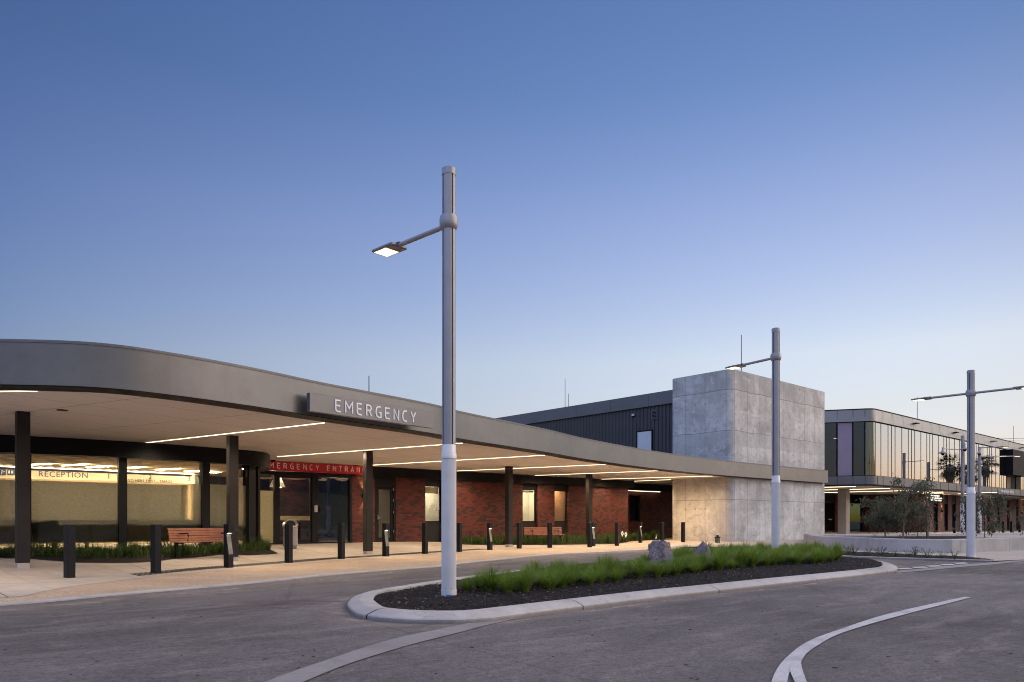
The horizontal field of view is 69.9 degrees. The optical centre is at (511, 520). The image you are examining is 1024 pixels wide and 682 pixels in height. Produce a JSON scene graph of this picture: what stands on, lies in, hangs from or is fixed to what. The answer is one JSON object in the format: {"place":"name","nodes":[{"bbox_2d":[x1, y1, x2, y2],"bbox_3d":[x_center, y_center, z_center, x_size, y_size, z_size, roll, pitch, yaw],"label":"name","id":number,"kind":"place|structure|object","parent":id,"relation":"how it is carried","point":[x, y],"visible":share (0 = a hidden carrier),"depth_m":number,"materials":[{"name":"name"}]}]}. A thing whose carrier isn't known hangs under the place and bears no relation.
{"place":"outdoors","nodes":[
{"label":"outdoors","id":0,"kind":"place"},
{"bbox_2d":[0,544,647,602],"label":"aggregate path","id":1,"kind":"structure","parent":0,"point":[227,576],"depth_m":15.90,"materials":[{"name":"concrete"}]},
{"bbox_2d":[547,522,551,547],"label":"bollard","id":2,"kind":"object","parent":1,"relation":"on","point":[549,534],"visible":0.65,"depth_m":28.97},
{"bbox_2d":[587,522,591,546],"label":"bollard","id":3,"kind":"object","parent":1,"relation":"on","point":[589,534],"visible":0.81,"depth_m":29.59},
{"bbox_2d":[615,522,618,545],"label":"bollard","id":4,"kind":"object","parent":1,"relation":"on","point":[616,533],"visible":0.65,"depth_m":31.34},
{"bbox_2d":[0,533,666,557],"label":"verge grass","id":5,"kind":"structure","parent":0,"point":[207,549],"depth_m":21.66,"materials":[{"name":"plant"}]},
{"bbox_2d":[0,540,671,597],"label":"footpath","id":6,"kind":"structure","parent":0,"point":[39,575],"depth_m":16.82,"materials":[{"name":"concrete"}]},
{"bbox_2d":[63,524,74,577],"bbox_3d":[-8.282,0.590,13.721,0.150,1.034,0.150,0,0,34],"label":"bollard","id":7,"kind":"object","parent":6,"relation":"on","point":[68,550],"visible":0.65,"depth_m":13.67,"materials":[{"name":"metal"}]},
{"bbox_2d":[0,549,276,561],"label":"garden soil","id":8,"kind":"structure","parent":6,"relation":"on","point":[122,558],"depth_m":17.89,"materials":[{"name":"brown soil"}]},
{"bbox_2d":[75,542,86,558],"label":"grass tussock","id":9,"kind":"object","parent":8,"relation":"on","point":[79,552],"depth_m":17.27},
{"bbox_2d":[125,541,137,557],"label":"grass tussock","id":10,"kind":"object","parent":8,"relation":"on","point":[132,550],"depth_m":18.31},
{"bbox_2d":[150,524,160,572],"bbox_3d":[-7.345,0.601,15.122,0.150,1.034,0.150,0,0,30],"label":"bollard","id":11,"kind":"object","parent":6,"relation":"on","point":[155,548],"visible":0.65,"depth_m":15.07,"materials":[{"name":"metal"}]},
{"bbox_2d":[167,528,240,558],"bbox_3d":[-8.217,0.596,19.639,0.584,0.781,1.800,0,0,37],"label":"park bench","id":12,"kind":"object","parent":6,"relation":"on","point":[217,534],"visible":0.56,"depth_m":19.53,"materials":[{"name":"wood"}]},
{"bbox_2d":[224,524,233,567],"bbox_3d":[-6.510,0.603,16.840,0.151,1.030,0.150,0,0,25],"label":"light bollard","id":13,"kind":"object","parent":6,"relation":"on","point":[228,547],"visible":0.91,"depth_m":16.79,"materials":[{"name":"black"}]},
{"bbox_2d":[285,524,292,562],"bbox_3d":[-5.700,0.601,18.711,0.150,1.034,0.150,0,0,24],"label":"bollard","id":14,"kind":"object","parent":6,"relation":"on","point":[288,543],"visible":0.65,"depth_m":18.65,"materials":[{"name":"metal"}]},
{"bbox_2d":[282,519,297,548],"bbox_3d":[-7.345,0.450,24.300,0.500,0.960,0.500,0,0,-35],"label":"litter bin","id":15,"kind":"object","parent":6,"relation":"on","point":[295,535],"visible":0.62,"depth_m":24.18,"materials":[{"name":"metal"}]},
{"bbox_2d":[133,549,484,575],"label":"tactile studs","id":16,"kind":"object","parent":6,"relation":"on","point":[185,569],"visible":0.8,"depth_m":18.70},
{"bbox_2d":[338,523,344,558],"bbox_3d":[-4.802,0.601,20.628,0.150,1.034,0.150,0,0,30],"label":"bollard","id":17,"kind":"object","parent":6,"relation":"on","point":[341,540],"visible":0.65,"depth_m":20.56,"materials":[{"name":"metal"}]},
{"bbox_2d":[382,523,388,556],"bbox_3d":[-3.797,0.603,22.052,0.151,1.030,0.150,0,0,32],"label":"light bollard","id":18,"kind":"object","parent":6,"relation":"on","point":[385,542],"visible":0.91,"depth_m":22.00,"materials":[{"name":"black"}]},
{"bbox_2d":[422,523,427,553],"bbox_3d":[-2.821,0.601,23.749,0.150,1.034,0.150,0,0,32],"label":"bollard","id":19,"kind":"object","parent":6,"relation":"on","point":[424,538],"visible":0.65,"depth_m":23.69,"materials":[{"name":"metal"}]},
{"bbox_2d":[456,523,461,551],"bbox_3d":[-1.813,0.601,25.237,0.150,1.034,0.150,0,0,33],"label":"bollard","id":20,"kind":"object","parent":6,"relation":"on","point":[458,537],"visible":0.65,"depth_m":25.18,"materials":[{"name":"metal"}]},
{"bbox_2d":[487,523,492,549],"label":"light bollard","id":21,"kind":"object","parent":6,"relation":"on","point":[489,539],"visible":0.91,"depth_m":26.81,"materials":[{"name":"black"}]},
{"bbox_2d":[517,523,521,548],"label":"bollard","id":22,"kind":"object","parent":6,"relation":"on","point":[519,535],"visible":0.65,"depth_m":28.23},
{"bbox_2d":[462,539,659,544],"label":"garden soil","id":23,"kind":"structure","parent":6,"relation":"on","point":[569,543],"depth_m":33.73,"materials":[{"name":"brown soil"}]},
{"bbox_2d":[524,527,564,540],"bbox_3d":[1.477,0.693,33.449,1.800,0.781,0.584,0,0,-14],"label":"park bench","id":24,"kind":"object","parent":23,"relation":"on","point":[543,531],"visible":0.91,"depth_m":33.59,"materials":[{"name":"wood"}]},
{"bbox_2d":[592,522,595,545],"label":"light bollard","id":25,"kind":"object","parent":6,"relation":"on","point":[593,533],"visible":0.76,"depth_m":30.85,"materials":[{"name":"black"}]},
{"bbox_2d":[638,522,641,542],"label":"light bollard","id":26,"kind":"object","parent":6,"relation":"on","point":[639,533],"visible":0.91,"depth_m":35.37,"materials":[{"name":"black"}]},
{"bbox_2d":[660,522,663,540],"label":"bollard","id":27,"kind":"object","parent":6,"relation":"on","point":[662,531],"visible":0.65,"depth_m":35.84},
{"bbox_2d":[0,549,1023,681],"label":"road","id":28,"kind":"structure","parent":0,"point":[261,632],"depth_m":7.00,"materials":[{"name":"asphalt"}]},
{"bbox_2d":[0,549,648,605],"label":"path edge strip","id":29,"kind":"object","parent":28,"relation":"on","point":[136,592],"visible":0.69,"depth_m":12.58,"materials":[{"name":"concrete"}]},
{"bbox_2d":[266,618,515,681],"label":"concrete strip","id":30,"kind":"object","parent":28,"relation":"on","point":[306,673],"visible":0.97,"depth_m":6.11,"materials":[{"name":"concrete"}]},
{"bbox_2d":[332,565,902,625],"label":"road dust","id":31,"kind":"object","parent":28,"relation":"on","point":[591,610],"visible":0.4,"depth_m":9.44,"materials":[{"name":"beige"}]},
{"bbox_2d":[347,560,897,623],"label":"island kerb","id":32,"kind":"structure","parent":28,"relation":"on","point":[362,605],"depth_m":9.28,"materials":[{"name":"concrete"}]},
{"bbox_2d":[373,556,882,610],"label":"bark mulch","id":33,"kind":"object","parent":32,"relation":"on","point":[558,592],"visible":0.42,"depth_m":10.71,"materials":[{"name":"brown wood"}]},
{"bbox_2d":[372,166,457,596],"bbox_3d":[-1.383,-1.880,10.483,1.678,5.840,0.300,0,0,43],"label":"street lamp","id":34,"kind":"object","parent":33,"relation":"on","point":[448,221],"visible":0.95,"depth_m":9.92,"materials":[{"name":"metal"}]},
{"bbox_2d":[457,576,475,591],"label":"grass tussock","id":35,"kind":"object","parent":33,"relation":"on","point":[466,585],"depth_m":10.60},
{"bbox_2d":[463,569,485,589],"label":"grass tussock","id":36,"kind":"object","parent":33,"relation":"on","point":[479,585],"depth_m":10.83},
{"bbox_2d":[470,564,512,591],"bbox_3d":[-0.309,0.817,10.536,0.678,0.435,0.688,1,-1,-42],"label":"grass tussock","id":37,"kind":"object","parent":33,"relation":"on","point":[490,575],"depth_m":10.47,"materials":[{"name":"plant"}]},
{"bbox_2d":[487,573,519,592],"bbox_3d":[-0.069,0.868,10.381,0.628,0.339,0.626,0,0,-6],"label":"grass tussock","id":38,"kind":"object","parent":33,"relation":"on","point":[506,584],"depth_m":10.31,"materials":[{"name":"plant"}]},
{"bbox_2d":[511,566,542,591],"bbox_3d":[0.190,0.824,10.523,0.634,0.426,0.634,0,0,-20],"label":"grass tussock","id":39,"kind":"object","parent":33,"relation":"on","point":[525,579],"depth_m":10.46,"materials":[{"name":"plant"}]},
{"bbox_2d":[517,558,547,573],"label":"grass tussock","id":40,"kind":"object","parent":33,"relation":"on","point":[534,564],"depth_m":12.04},
{"bbox_2d":[531,569,552,587],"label":"grass tussock","id":41,"kind":"object","parent":33,"relation":"on","point":[541,584],"depth_m":11.13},
{"bbox_2d":[536,570,567,589],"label":"grass tussock","id":42,"kind":"object","parent":33,"relation":"on","point":[549,582],"depth_m":10.86,"materials":[{"name":"plant"}]},
{"bbox_2d":[542,560,568,571],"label":"grass tussock","id":43,"kind":"object","parent":33,"relation":"on","point":[552,565],"depth_m":12.00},
{"bbox_2d":[544,557,574,571],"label":"grass tussock","id":44,"kind":"object","parent":33,"relation":"on","point":[561,564],"depth_m":12.30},
{"bbox_2d":[551,565,578,586],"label":"grass tussock","id":45,"kind":"object","parent":33,"relation":"on","point":[565,579],"depth_m":11.25,"materials":[{"name":"plant"}]},
{"bbox_2d":[567,571,584,585],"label":"grass tussock","id":46,"kind":"object","parent":33,"relation":"on","point":[571,582],"depth_m":11.53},
{"bbox_2d":[565,559,589,575],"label":"grass tussock","id":47,"kind":"object","parent":33,"relation":"on","point":[574,565],"depth_m":12.48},
{"bbox_2d":[578,567,602,584],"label":"grass tussock","id":48,"kind":"object","parent":33,"relation":"on","point":[589,578],"depth_m":11.60,"materials":[{"name":"plant"}]},
{"bbox_2d":[581,560,609,580],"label":"grass tussock","id":49,"kind":"object","parent":33,"relation":"on","point":[593,566],"depth_m":12.31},
{"bbox_2d":[595,566,608,582],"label":"grass tussock","id":50,"kind":"object","parent":33,"relation":"on","point":[600,578],"depth_m":12.04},
{"bbox_2d":[593,553,622,577],"bbox_3d":[1.710,0.790,13.027,0.688,0.468,0.681,-2,-4,38],"label":"grass tussock","id":51,"kind":"object","parent":33,"relation":"on","point":[609,561],"depth_m":12.94,"materials":[{"name":"plant"}]},
{"bbox_2d":[605,569,627,581],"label":"grass tussock","id":52,"kind":"object","parent":33,"relation":"on","point":[616,576],"depth_m":12.18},
{"bbox_2d":[621,558,634,576],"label":"grass tussock","id":53,"kind":"object","parent":33,"relation":"on","point":[627,568],"depth_m":13.15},
{"bbox_2d":[624,555,656,577],"bbox_3d":[2.242,0.816,12.882,0.705,0.418,0.698,3,4,16],"label":"grass tussock","id":54,"kind":"object","parent":33,"relation":"on","point":[641,569],"depth_m":12.82,"materials":[{"name":"plant"}]},
{"bbox_2d":[647,558,672,577],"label":"grass tussock","id":55,"kind":"object","parent":33,"relation":"on","point":[658,569],"depth_m":12.98,"materials":[{"name":"plant"}]},
{"bbox_2d":[648,540,673,572],"bbox_3d":[2.889,0.788,14.205,0.555,0.819,0.553,0,0,0],"label":"rock","id":56,"kind":"object","parent":33,"relation":"on","point":[660,550],"visible":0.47,"depth_m":14.04,"materials":[{"name":"stone"}]},
{"bbox_2d":[661,561,677,575],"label":"grass tussock","id":57,"kind":"object","parent":33,"relation":"on","point":[667,569],"depth_m":13.27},
{"bbox_2d":[664,558,690,574],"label":"grass tussock","id":58,"kind":"object","parent":33,"relation":"on","point":[676,570],"depth_m":13.43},
{"bbox_2d":[671,546,690,557],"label":"grass tussock","id":59,"kind":"object","parent":33,"relation":"on","point":[677,553],"depth_m":15.34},
{"bbox_2d":[679,555,694,571],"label":"grass tussock","id":60,"kind":"object","parent":33,"relation":"on","point":[685,561],"depth_m":14.20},
{"bbox_2d":[688,561,704,572],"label":"grass tussock","id":61,"kind":"object","parent":33,"relation":"on","point":[693,568],"depth_m":13.95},
{"bbox_2d":[689,552,710,570],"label":"grass tussock","id":62,"kind":"object","parent":33,"relation":"on","point":[703,559],"depth_m":14.46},
{"bbox_2d":[692,541,711,558],"bbox_3d":[4.056,0.903,15.676,0.454,0.924,0.398,0,0,0],"label":"rock","id":63,"kind":"object","parent":33,"relation":"on","point":[702,546],"visible":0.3,"depth_m":15.63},
{"bbox_2d":[702,546,734,570],"bbox_3d":[4.104,0.750,14.515,0.763,0.514,0.779,2,2,-20],"label":"grass tussock","id":64,"kind":"object","parent":33,"relation":"on","point":[719,560],"depth_m":14.46,"materials":[{"name":"plant"}]},
{"bbox_2d":[726,557,740,568],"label":"grass tussock","id":65,"kind":"object","parent":33,"relation":"on","point":[731,564],"depth_m":14.90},
{"bbox_2d":[725,546,756,567],"bbox_3d":[4.813,0.751,15.340,0.763,0.496,0.783,3,-3,0],"label":"grass tussock","id":66,"kind":"object","parent":33,"relation":"on","point":[742,557],"depth_m":15.27,"materials":[{"name":"plant"}]},
{"bbox_2d":[734,546,766,566],"bbox_3d":[5.097,0.752,15.577,0.796,0.491,0.780,0,-3,38],"label":"grass tussock","id":67,"kind":"object","parent":33,"relation":"on","point":[752,563],"depth_m":15.47,"materials":[{"name":"plant"}]},
{"bbox_2d":[725,327,780,549],"bbox_3d":[6.391,-1.962,19.400,0.300,5.923,1.685,0,0,-32],"label":"street lamp","id":68,"kind":"object","parent":33,"relation":"on","point":[775,357],"visible":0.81,"depth_m":18.72,"materials":[{"name":"metal"}]},
{"bbox_2d":[760,552,776,565],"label":"grass tussock","id":69,"kind":"object","parent":33,"relation":"on","point":[767,561],"depth_m":15.76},
{"bbox_2d":[766,547,786,564],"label":"grass tussock","id":70,"kind":"object","parent":33,"relation":"on","point":[777,558],"depth_m":16.04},
{"bbox_2d":[784,549,808,563],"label":"grass tussock","id":71,"kind":"object","parent":33,"relation":"on","point":[796,557],"depth_m":16.25,"materials":[{"name":"plant"}]},
{"bbox_2d":[804,549,820,563],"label":"grass tussock","id":72,"kind":"object","parent":33,"relation":"on","point":[813,558],"depth_m":16.53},
{"bbox_2d":[811,548,832,562],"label":"grass tussock","id":73,"kind":"object","parent":33,"relation":"on","point":[822,556],"depth_m":16.72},
{"bbox_2d":[819,541,850,559],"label":"grass tussock","id":74,"kind":"object","parent":33,"relation":"on","point":[837,547],"depth_m":17.80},
{"bbox_2d":[674,548,992,561],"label":"kerb","id":75,"kind":"structure","parent":28,"relation":"on","point":[930,559],"depth_m":20.25,"materials":[{"name":"concrete"}]},
{"bbox_2d":[772,597,970,681],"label":"road marking","id":76,"kind":"object","parent":28,"relation":"on","point":[791,662],"visible":1,"depth_m":6.34,"materials":[{"name":"paint"}]},
{"bbox_2d":[898,562,966,568],"bbox_3d":[10.223,1.090,17.666,4.122,0.001,0.407,0,0,-39],"label":"give way marking","id":77,"kind":"object","parent":28,"relation":"on","point":[933,565],"visible":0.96,"depth_m":17.52,"materials":[{"name":"paint"}]},
{"bbox_2d":[896,560,1023,572],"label":"concrete strip","id":78,"kind":"object","parent":28,"relation":"on","point":[951,566],"visible":0.96,"depth_m":17.36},
{"bbox_2d":[0,0,1023,443],"label":"sky","id":79,"kind":"structure","parent":0,"point":[644,188],"materials":[{"name":"blue"}]},
{"bbox_2d":[642,531,1023,560],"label":"footpath","id":80,"kind":"structure","parent":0,"point":[1006,555],"depth_m":31.40,"materials":[{"name":"concrete"}]},
{"bbox_2d":[681,522,684,541],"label":"bollard","id":81,"kind":"object","parent":80,"relation":"on","point":[682,531],"visible":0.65,"depth_m":36.27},
{"bbox_2d":[680,547,991,559],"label":"second bed soil","id":82,"kind":"structure","parent":80,"relation":"on","point":[911,555],"depth_m":21.76,"materials":[{"name":"brown soil"}]},
{"bbox_2d":[804,533,1023,552],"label":"concrete planter","id":83,"kind":"object","parent":80,"relation":"on","point":[959,545],"visible":0.79,"depth_m":25.48,"materials":[{"name":"concrete"}]},
{"bbox_2d":[853,536,965,538],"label":"planter soil","id":84,"kind":"structure","parent":83,"relation":"in","point":[933,537],"depth_m":32.97,"materials":[{"name":"brown soil"}]},
{"bbox_2d":[855,495,909,537],"bbox_3d":[14.612,-0.114,29.075,1.720,1.811,2.068,0,0,0],"label":"young tree","id":85,"kind":"object","parent":84,"relation":"on","point":[878,522],"visible":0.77,"depth_m":28.80,"materials":[{"name":"green plant"}]},
{"bbox_2d":[871,472,936,538],"bbox_3d":[14.854,-0.524,27.688,2.128,2.552,2.126,0,0,0],"label":"young tree","id":86,"kind":"object","parent":84,"relation":"on","point":[905,503],"visible":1,"depth_m":27.46,"materials":[{"name":"green plant"}]},
{"bbox_2d":[895,501,937,538],"bbox_3d":[15.733,-0.052,28.458,1.342,1.686,1.436,0,0,-43],"label":"young tree","id":87,"kind":"object","parent":84,"relation":"on","point":[923,522],"visible":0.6,"depth_m":28.39,"materials":[{"name":"green plant"}]},
{"bbox_2d":[926,499,928,538],"bbox_3d":[15.976,0.015,28.200,0.070,1.650,0.070,0,0,0],"label":"timber stake","id":88,"kind":"object","parent":84,"relation":"on","point":[927,534],"visible":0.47,"depth_m":28.16,"materials":[{"name":"brown wood"}]},
{"bbox_2d":[953,493,982,536],"bbox_3d":[18.051,-0.141,29.021,1.043,1.942,1.132,0,0,29],"label":"young tree","id":89,"kind":"object","parent":84,"relation":"on","point":[961,512],"visible":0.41,"depth_m":28.98,"materials":[{"name":"green plant"}]},
{"bbox_2d":[957,490,1012,537],"bbox_3d":[19.041,-0.283,29.547,1.627,2.108,1.818,0,0,-25],"label":"young tree","id":90,"kind":"object","parent":84,"relation":"on","point":[993,523],"visible":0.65,"depth_m":29.30,"materials":[{"name":"green plant"}]},
{"bbox_2d":[975,535,1023,537],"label":"raised path","id":91,"kind":"structure","parent":84,"relation":"on","point":[993,536],"depth_m":31.37,"materials":[{"name":"concrete"}]},
{"bbox_2d":[813,532,1023,536],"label":"concrete planter","id":92,"kind":"object","parent":80,"relation":"on","point":[923,534],"visible":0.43,"depth_m":38.55,"materials":[{"name":"concrete"}]},
{"bbox_2d":[938,435,966,532],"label":"street lamp","id":93,"kind":"object","parent":80,"relation":"on","point":[963,449],"visible":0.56,"depth_m":44.92,"materials":[{"name":"metal"}]},
{"bbox_2d":[911,370,1023,556],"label":"street lamp","id":94,"kind":"object","parent":80,"relation":"on","point":[971,392],"visible":0.91,"depth_m":20.92,"materials":[{"name":"metal"}]},
{"bbox_2d":[977,446,1019,532],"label":"street lamp","id":95,"kind":"object","parent":80,"relation":"on","point":[979,462],"visible":0.63,"depth_m":46.40,"materials":[{"name":"metal"}]},
{"label":"ground","id":96,"kind":"structure","parent":0,"visible":0},
{"bbox_2d":[0,339,827,567],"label":"emergency building","id":97,"kind":"structure","parent":96,"relation":"on","point":[107,444],"depth_m":21.34,"materials":[{"name":"metal"}]},
{"bbox_2d":[279,475,311,542],"bbox_3d":[-8.239,-0.430,27.828,1.354,2.540,0.060,0,0,-42],"label":"sliding door","id":98,"kind":"structure","parent":97,"relation":"in","point":[309,517],"depth_m":28.04,"materials":[{"name":"black metal"}]},
{"bbox_2d":[269,461,362,474],"bbox_3d":[-7.463,-2.010,28.219,4.686,0.340,0.263,0,0,-42],"label":"entrance sign","id":99,"kind":"object","parent":97,"relation":"attached to","point":[310,467],"visible":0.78,"depth_m":28.02,"materials":[{"name":"plastic"}]},
{"bbox_2d":[307,392,432,428],"bbox_3d":[-3.259,-2.428,16.589,0.633,0.385,3.580,0,0,39],"label":"emergency sign","id":100,"kind":"object","parent":97,"relation":"attached to","point":[336,406],"visible":1,"depth_m":16.19,"materials":[{"name":"metal"}]},
{"bbox_2d":[377,486,393,541],"bbox_3d":[-5.278,-0.255,30.442,0.815,2.330,0.140,0,0,-42],"label":"door","id":101,"kind":"structure","parent":97,"relation":"in","point":[390,539],"depth_m":30.63,"materials":[{"name":"black metal"}]},
{"bbox_2d":[425,485,440,521],"bbox_3d":[-3.525,-0.725,32.179,0.930,1.590,0.080,0,0,-42],"label":"window","id":102,"kind":"structure","parent":97,"relation":"in","point":[425,485],"depth_m":32.44,"materials":[{"name":"glass"}]},
{"bbox_2d":[523,489,535,521],"bbox_3d":[0.775,-0.725,35.995,1.007,1.590,0.080,0,0,-42],"label":"window","id":103,"kind":"structure","parent":97,"relation":"in","point":[523,489],"depth_m":36.29,"materials":[{"name":"glass"}]},
{"bbox_2d":[555,491,564,520],"bbox_3d":[2.468,-0.425,39.029,2.208,2.450,0.060,0,0,-42],"label":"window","id":104,"kind":"structure","parent":97,"relation":"in","point":[559,496],"depth_m":39.05,"materials":[{"name":"glass"}]},
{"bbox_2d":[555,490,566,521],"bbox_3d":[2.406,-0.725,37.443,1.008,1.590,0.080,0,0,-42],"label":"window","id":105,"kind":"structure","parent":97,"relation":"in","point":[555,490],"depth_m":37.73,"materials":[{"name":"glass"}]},
{"bbox_2d":[496,390,672,453],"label":"corrugated building","id":106,"kind":"structure","parent":97,"relation":"on","point":[648,425],"depth_m":44.73,"materials":[{"name":"metal"}]},
{"bbox_2d":[637,431,650,449],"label":"door","id":107,"kind":"structure","parent":106,"relation":"in","point":[643,438],"depth_m":43.27,"materials":[{"name":"metal"}]},
{"bbox_2d":[630,494,639,521],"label":"window","id":108,"kind":"structure","parent":97,"relation":"in","point":[634,500],"depth_m":44.61,"materials":[{"name":"black glass"}]},
{"bbox_2d":[673,369,824,541],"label":"concrete tower","id":109,"kind":"structure","parent":96,"relation":"on","point":[726,414],"depth_m":38.60,"materials":[{"name":"concrete"}]},
{"bbox_2d":[825,408,1023,533],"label":"glass building","id":110,"kind":"structure","parent":96,"relation":"on","point":[868,451],"depth_m":57.05,"materials":[{"name":"glass"}]},
{"bbox_2d":[825,502,834,530],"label":"window","id":111,"kind":"structure","parent":110,"relation":"in","point":[829,506],"depth_m":65.53,"materials":[{"name":"black glass"}]},
{"bbox_2d":[850,503,862,530],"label":"window","id":112,"kind":"structure","parent":110,"relation":"in","point":[855,511],"depth_m":69.07,"materials":[{"name":"green glass"}]},
{"bbox_2d":[925,493,942,501],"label":"directory sign","id":113,"kind":"object","parent":110,"relation":"attached to","point":[938,498],"visible":0.72,"depth_m":65.19,"materials":[{"name":"metal"}]},
{"bbox_2d":[933,502,937,530],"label":"window","id":114,"kind":"structure","parent":110,"relation":"in","point":[935,515],"depth_m":67.98,"materials":[{"name":"black glass"}]},
{"bbox_2d":[944,503,947,530],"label":"window","id":115,"kind":"structure","parent":110,"relation":"in","point":[945,504],"depth_m":69.71,"materials":[{"name":"black glass"}]},
{"bbox_2d":[952,503,955,530],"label":"window","id":116,"kind":"structure","parent":110,"relation":"in","point":[953,504],"depth_m":71.17,"materials":[{"name":"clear glass"}]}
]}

